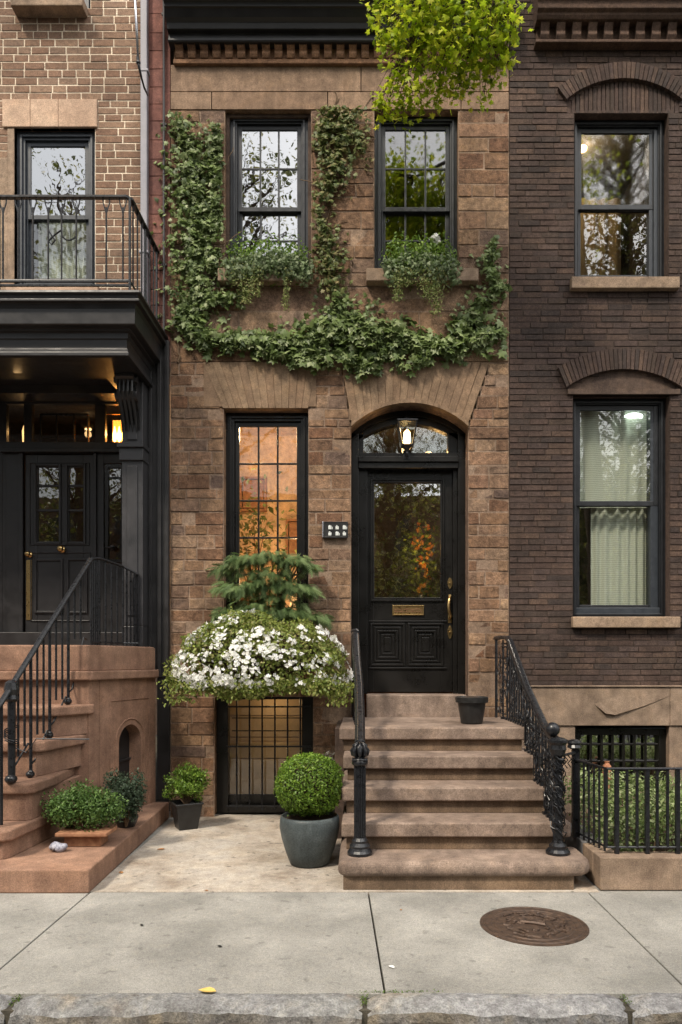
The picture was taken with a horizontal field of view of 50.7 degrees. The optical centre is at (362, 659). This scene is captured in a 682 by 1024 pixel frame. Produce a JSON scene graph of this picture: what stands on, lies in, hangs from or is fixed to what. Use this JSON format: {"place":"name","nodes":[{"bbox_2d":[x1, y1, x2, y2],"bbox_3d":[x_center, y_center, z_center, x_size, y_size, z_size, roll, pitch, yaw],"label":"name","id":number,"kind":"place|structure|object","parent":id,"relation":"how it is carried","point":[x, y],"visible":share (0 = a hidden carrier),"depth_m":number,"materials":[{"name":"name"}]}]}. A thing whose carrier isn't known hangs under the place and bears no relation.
{"place":"outdoors","nodes":[
{"label":"outdoors","id":0,"kind":"place"},
{"bbox_2d":[1,735,635,1023],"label":"ground","id":1,"kind":"structure","parent":0,"point":[364,1011],"depth_m":3.36,"materials":[{"name":"grey concrete"}]},
{"bbox_2d":[163,0,508,816],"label":"brownstone house","id":2,"kind":"structure","parent":1,"relation":"on","point":[411,580],"depth_m":7.21,"materials":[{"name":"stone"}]},
{"bbox_2d":[240,476,266,511],"bbox_3d":[-1.425,-2.155,9.360,0.350,0.450,0.060,0,0,0],"label":"wall picture","id":3,"kind":"object","parent":2,"relation":"attached to","point":[246,492],"depth_m":9.35,"materials":[{"name":"brown paper"}]},
{"bbox_2d":[156,605,353,707],"bbox_3d":[-0.944,-0.040,6.690,1.868,0.935,1.198,0,0,0],"label":"flowering bush","id":4,"kind":"object","parent":2,"relation":"on","point":[279,657],"visible":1,"depth_m":6.48,"materials":[{"name":"white plant"}]},
{"bbox_2d":[206,549,335,631],"bbox_3d":[-0.911,-0.603,6.973,1.304,0.951,0.442,0,0,0],"label":"evergreen shrub","id":5,"kind":"object","parent":4,"relation":"on","point":[283,585],"visible":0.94,"depth_m":6.93,"materials":[{"name":"green plant"}]},
{"bbox_2d":[219,413,309,632],"bbox_3d":[-0.970,-1.386,7.285,0.907,2.253,0.310,0,0,0],"label":"window","id":6,"kind":"structure","parent":2,"relation":"in","point":[234,421],"depth_m":7.32,"materials":[{"name":"black paint"}]},
{"bbox_2d":[216,697,312,812],"bbox_3d":[-0.993,0.970,7.521,0.987,1.200,0.578,0,0,0],"label":"basement window","id":7,"kind":"structure","parent":2,"relation":"in","point":[242,785],"depth_m":7.74,"materials":[{"name":"black paint"}]},
{"bbox_2d":[218,114,312,285],"bbox_3d":[-0.967,-4.621,7.255,0.933,1.758,0.310,0,0,0],"label":"window","id":8,"kind":"structure","parent":2,"relation":"in","point":[265,191],"depth_m":7.32,"materials":[{"name":"paint"}]},
{"bbox_2d":[218,231,315,311],"bbox_3d":[-0.944,-3.842,7.153,0.970,0.817,0.338,0,0,0],"label":"window box plant","id":9,"kind":"object","parent":2,"relation":"on","point":[245,265],"depth_m":7.07,"materials":[{"name":"green plant"}]},
{"bbox_2d":[240,468,296,609],"bbox_3d":[-1.252,-1.154,8.436,1.354,2.209,0.972,0,0,0],"label":"house plant","id":10,"kind":"object","parent":2,"relation":"in","point":[253,531],"visible":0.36,"depth_m":8.49,"materials":[{"name":"green plant"}]},
{"bbox_2d":[286,519,296,556],"bbox_3d":[-0.830,-1.580,9.360,0.340,0.500,0.060,0,0,0],"label":"wall picture","id":11,"kind":"object","parent":2,"relation":"attached to","point":[291,531],"depth_m":9.35,"materials":[{"name":"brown wood"}]},
{"bbox_2d":[150,91,512,383],"bbox_3d":[-0.325,-4.213,7.136,3.626,2.944,0.285,0,0,0],"label":"climbing ivy","id":12,"kind":"object","parent":2,"relation":"attached to","point":[382,339],"visible":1,"depth_m":7.12,"materials":[{"name":"green plant"}]},
{"bbox_2d":[322,521,347,537],"bbox_3d":[-0.277,-1.297,7.178,0.256,0.161,0.045,0,0,0],"label":"doorbell panel","id":13,"kind":"object","parent":2,"relation":"attached to","point":[334,529],"visible":1,"depth_m":7.17,"materials":[{"name":"black plastic"}]},
{"bbox_2d":[351,692,451,716],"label":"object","id":14,"kind":"object","parent":2,"relation":"in","point":[395,692],"depth_m":7.90,"materials":[{"name":"brown stone"}]},
{"bbox_2d":[396,416,417,459],"bbox_3d":[0.448,-2.265,7.320,0.208,0.428,0.208,0,0,0],"label":"wall lantern","id":15,"kind":"object","parent":2,"relation":"attached to","point":[406,446],"depth_m":7.29,"materials":[{"name":"black metal"}]},
{"bbox_2d":[367,471,452,691],"bbox_3d":[0.489,-0.818,7.489,0.888,2.305,0.123,0,0,0],"label":"front door","id":16,"kind":"structure","parent":2,"relation":"in","point":[410,513],"depth_m":7.50,"materials":[{"name":"black paint"}]},
{"bbox_2d":[378,231,462,317],"bbox_3d":[0.572,-3.824,7.152,0.849,0.898,0.305,0,0,0],"label":"window box plant","id":17,"kind":"object","parent":2,"relation":"on","point":[419,261],"depth_m":7.07,"materials":[{"name":"green plant"}]},
{"bbox_2d":[366,117,477,285],"bbox_3d":[0.587,-4.621,7.255,1.107,1.758,0.310,0,0,0],"label":"window","id":18,"kind":"structure","parent":2,"relation":"in","point":[374,276],"depth_m":7.29,"materials":[{"name":"paint"}]},
{"bbox_2d":[0,993,681,1023],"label":"kerb","id":19,"kind":"structure","parent":1,"relation":"on","point":[316,1008],"depth_m":3.27,"materials":[{"name":"stone"}]},
{"bbox_2d":[8,994,22,1005],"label":"moss tuft","id":20,"kind":"object","parent":19,"relation":"on","point":[18,997],"visible":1,"depth_m":3.34,"materials":[{"name":"green plant"}]},
{"bbox_2d":[199,987,215,991],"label":"fallen leaf","id":21,"kind":"object","parent":19,"relation":"on","point":[208,989],"visible":1,"depth_m":3.40,"materials":[{"name":"yellow plant"}]},
{"bbox_2d":[360,994,369,1005],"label":"moss tuft","id":22,"kind":"object","parent":19,"relation":"on","point":[364,1000],"visible":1,"depth_m":3.34,"materials":[{"name":"green plant"}]},
{"bbox_2d":[505,0,681,812],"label":"dark brick house","id":23,"kind":"structure","parent":1,"relation":"on","point":[595,474],"depth_m":7.20,"materials":[{"name":"brick"}]},
{"bbox_2d":[581,144,586,152],"bbox_3d":[2.407,-5.613,7.900,0.100,0.050,0.097,0,0,0],"label":"ceiling lamp","id":24,"kind":"object","parent":23,"relation":"attached to","point":[583,148],"visible":0.68,"depth_m":7.87,"materials":[{"name":"white"}]},
{"bbox_2d":[602,761,611,792],"bbox_3d":[2.423,1.163,7.150,0.090,0.315,0.090,0,0,0],"label":"bottle","id":25,"kind":"object","parent":23,"relation":"on","point":[606,764],"visible":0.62,"depth_m":7.12,"materials":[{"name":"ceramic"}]},
{"bbox_2d":[575,727,665,790],"bbox_3d":[2.580,1.003,7.300,0.933,0.635,0.120,0,0,0],"label":"basement window","id":26,"kind":"structure","parent":23,"relation":"in","point":[621,746],"depth_m":7.28,"materials":[{"name":"black paint"}]},
{"bbox_2d":[570,121,679,291],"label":"window","id":27,"kind":"structure","parent":23,"relation":"in","point":[597,223],"depth_m":7.33,"materials":[{"name":"paint"}]},
{"bbox_2d":[571,399,679,627],"bbox_3d":[2.613,-1.485,7.303,1.067,2.330,0.346,0,0,0],"label":"window","id":28,"kind":"structure","parent":23,"relation":"in","point":[619,461],"depth_m":7.43,"materials":[{"name":"paint"}]},
{"bbox_2d":[625,413,642,418],"bbox_3d":[2.791,-2.516,7.455,0.200,0.050,0.195,0,0,0],"label":"ceiling lamp","id":29,"kind":"object","parent":23,"relation":"attached to","point":[633,415],"visible":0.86,"depth_m":7.39,"materials":[{"name":"white"}]},
{"bbox_2d":[0,811,681,998],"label":"pavement","id":30,"kind":"structure","parent":0,"point":[630,944],"depth_m":3.96,"materials":[{"name":"concrete"}]},
{"bbox_2d":[0,645,168,892],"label":"stoop","id":31,"kind":"object","parent":30,"relation":"on","point":[108,712],"visible":0.84,"depth_m":6.16,"materials":[{"name":"red stone"}]},
{"bbox_2d":[49,841,67,852],"bbox_3d":[-2.243,1.373,5.298,0.133,0.071,0.092,0,0,0],"label":"painted stone","id":32,"kind":"object","parent":31,"relation":"on","point":[57,847],"visible":1,"depth_m":5.27,"materials":[{"name":"white stone"}]},
{"bbox_2d":[0,557,138,824],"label":"stair railing","id":33,"kind":"object","parent":31,"relation":"on","point":[10,696],"visible":0.98,"depth_m":5.83,"materials":[{"name":"black metal"}]},
{"bbox_2d":[40,779,128,845],"bbox_3d":[-2.139,1.165,5.540,0.656,0.485,0.421,0,0,0],"label":"shrub","id":34,"kind":"object","parent":31,"relation":"on","point":[88,809],"visible":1,"depth_m":5.46,"materials":[{"name":"leaf"},{"name":"terracotta"}]},
{"bbox_2d":[102,767,147,827],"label":"shrub","id":35,"kind":"object","parent":31,"relation":"on","point":[133,791],"visible":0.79,"depth_m":5.94,"materials":[{"name":"green plant"}]},
{"bbox_2d":[119,727,130,782],"bbox_3d":[-2.302,0.998,6.800,0.023,0.825,0.385,0,0,17],"label":"niche door","id":36,"kind":"structure","parent":31,"relation":"in","point":[124,758],"depth_m":6.89,"materials":[{"name":"grey paint"}]},
{"bbox_2d":[0,0,173,799],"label":"brick house","id":37,"kind":"structure","parent":30,"relation":"on","point":[78,487],"depth_m":7.20,"materials":[{"name":"brick"}]},
{"bbox_2d":[10,0,89,17],"bbox_3d":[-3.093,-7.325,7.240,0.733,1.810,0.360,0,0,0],"label":"window sill","id":38,"kind":"structure","parent":37,"relation":"in","point":[21,8],"depth_m":7.11,"materials":[{"name":"stone"}]},
{"bbox_2d":[6,132,99,289],"bbox_3d":[-3.093,-4.475,7.317,0.920,1.690,0.334,0,0,0],"label":"window","id":39,"kind":"structure","parent":37,"relation":"in","point":[48,163],"depth_m":7.29,"materials":[{"name":"glass"}]},
{"bbox_2d":[24,455,93,631],"bbox_3d":[-3.248,-1.245,7.687,0.734,1.901,0.136,0,0,0],"label":"entrance door","id":40,"kind":"structure","parent":37,"relation":"in","point":[51,567],"depth_m":7.71,"materials":[{"name":"grey paint"}]},
{"bbox_2d":[0,195,159,319],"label":"balcony railing","id":41,"kind":"object","parent":37,"relation":"on","point":[135,209],"visible":0.95,"depth_m":6.33,"materials":[{"name":"black metal"}]},
{"bbox_2d":[107,413,121,441],"bbox_3d":[-2.702,-2.517,7.981,0.232,0.385,0.242,0,0,0],"label":"hall lantern","id":42,"kind":"object","parent":37,"relation":"hanging from","point":[116,431],"visible":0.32,"depth_m":7.98,"materials":[{"name":"yellow glass"}]},
{"bbox_2d":[134,0,147,95],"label":"cable","id":43,"kind":"object","parent":37,"relation":"attached to","point":[138,62],"visible":1,"depth_m":6.89,"materials":[{"name":"metal"}]},
{"bbox_2d":[139,0,149,302],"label":"downpipe","id":44,"kind":"object","parent":37,"relation":"attached to","point":[144,111],"visible":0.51,"depth_m":7.13,"materials":[{"name":"metal"}]},
{"bbox_2d":[161,2,166,345],"bbox_3d":[-1.983,-5.880,7.179,0.047,5.500,0.042,0,0,0],"label":"conduit","id":45,"kind":"object","parent":37,"relation":"attached to","point":[163,124],"visible":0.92,"depth_m":7.16,"materials":[{"name":"black metal"}]},
{"bbox_2d":[346,989,442,992],"bbox_3d":[0.124,1.566,3.404,0.511,0.025,0.032,0,0,0],"label":"moss line","id":46,"kind":"object","parent":30,"relation":"on","point":[393,990],"visible":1,"depth_m":3.40,"materials":[{"name":"green plant"}]},
{"bbox_2d":[359,0,532,134],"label":"street tree","id":47,"kind":"object","parent":30,"relation":"on","point":[445,14],"visible":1,"depth_m":6.06,"materials":[{"name":"green plant"}]},
{"bbox_2d":[480,906,588,946],"bbox_3d":[1.010,1.564,4.260,0.630,0.033,0.630,0,0,0],"label":"manhole cover","id":48,"kind":"object","parent":30,"relation":"on","point":[533,926],"visible":1,"depth_m":4.23,"materials":[{"name":"metal"}]},
{"bbox_2d":[563,813,681,851],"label":"planting soil","id":49,"kind":"structure","parent":30,"relation":"on","point":[568,818],"depth_m":6.16,"materials":[{"name":"brown soil"}]},
{"bbox_2d":[562,767,681,851],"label":"hedge","id":50,"kind":"object","parent":49,"relation":"on","point":[662,805],"visible":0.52,"depth_m":5.51,"materials":[{"name":"green plant"}]},
{"bbox_2d":[565,825,681,889],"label":"garden wall","id":51,"kind":"structure","parent":30,"relation":"on","point":[609,869],"depth_m":4.90,"materials":[{"name":"brown stone"}]},
{"bbox_2d":[562,739,681,853],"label":"garden fence","id":52,"kind":"object","parent":51,"relation":"on","point":[574,745],"visible":0.87,"depth_m":5.00,"materials":[{"name":"black metal"}]},
{"bbox_2d":[89,814,598,895],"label":"path","id":53,"kind":"structure","parent":0,"point":[231,853],"depth_m":5.47,"materials":[{"name":"beige stone"}]},
{"bbox_2d":[162,761,211,830],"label":"potted shrub","id":54,"kind":"object","parent":53,"relation":"on","point":[187,788],"visible":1,"depth_m":6.66,"materials":[{"name":"green plant"}]},
{"bbox_2d":[273,752,343,867],"bbox_3d":[-0.414,1.131,5.558,0.561,0.873,0.570,0,0,0],"label":"topiary","id":55,"kind":"object","parent":53,"relation":"on","point":[309,790],"visible":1,"depth_m":5.39,"materials":[{"name":"green plant"}]},
{"bbox_2d":[335,717,589,889],"bbox_3d":[0.664,1.071,6.035,1.822,1.001,2.330,0,0,0],"label":"stoop","id":56,"kind":"object","parent":53,"relation":"on","point":[453,803],"visible":0.86,"depth_m":5.47,"materials":[{"name":"stone"}]},
{"bbox_2d":[347,629,371,857],"bbox_3d":[-0.028,0.530,6.088,0.188,1.680,2.193,0,0,0],"label":"stair railing","id":57,"kind":"object","parent":56,"relation":"on","point":[359,844],"visible":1,"depth_m":5.06,"materials":[{"name":"black metal"}]},
{"bbox_2d":[455,696,487,723],"bbox_3d":[0.974,0.447,6.450,0.296,0.243,0.296,0,0,0],"label":"plastic pot","id":58,"kind":"object","parent":56,"relation":"on","point":[471,709],"visible":1,"depth_m":6.35,"materials":[{"name":"plastic"}]},
{"bbox_2d":[493,635,569,856],"bbox_3d":[1.380,0.566,6.104,0.170,1.608,2.177,0,0,0],"label":"stair railing","id":59,"kind":"object","parent":56,"relation":"on","point":[552,760],"visible":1,"depth_m":5.65,"materials":[{"name":"black metal"}]}
]}

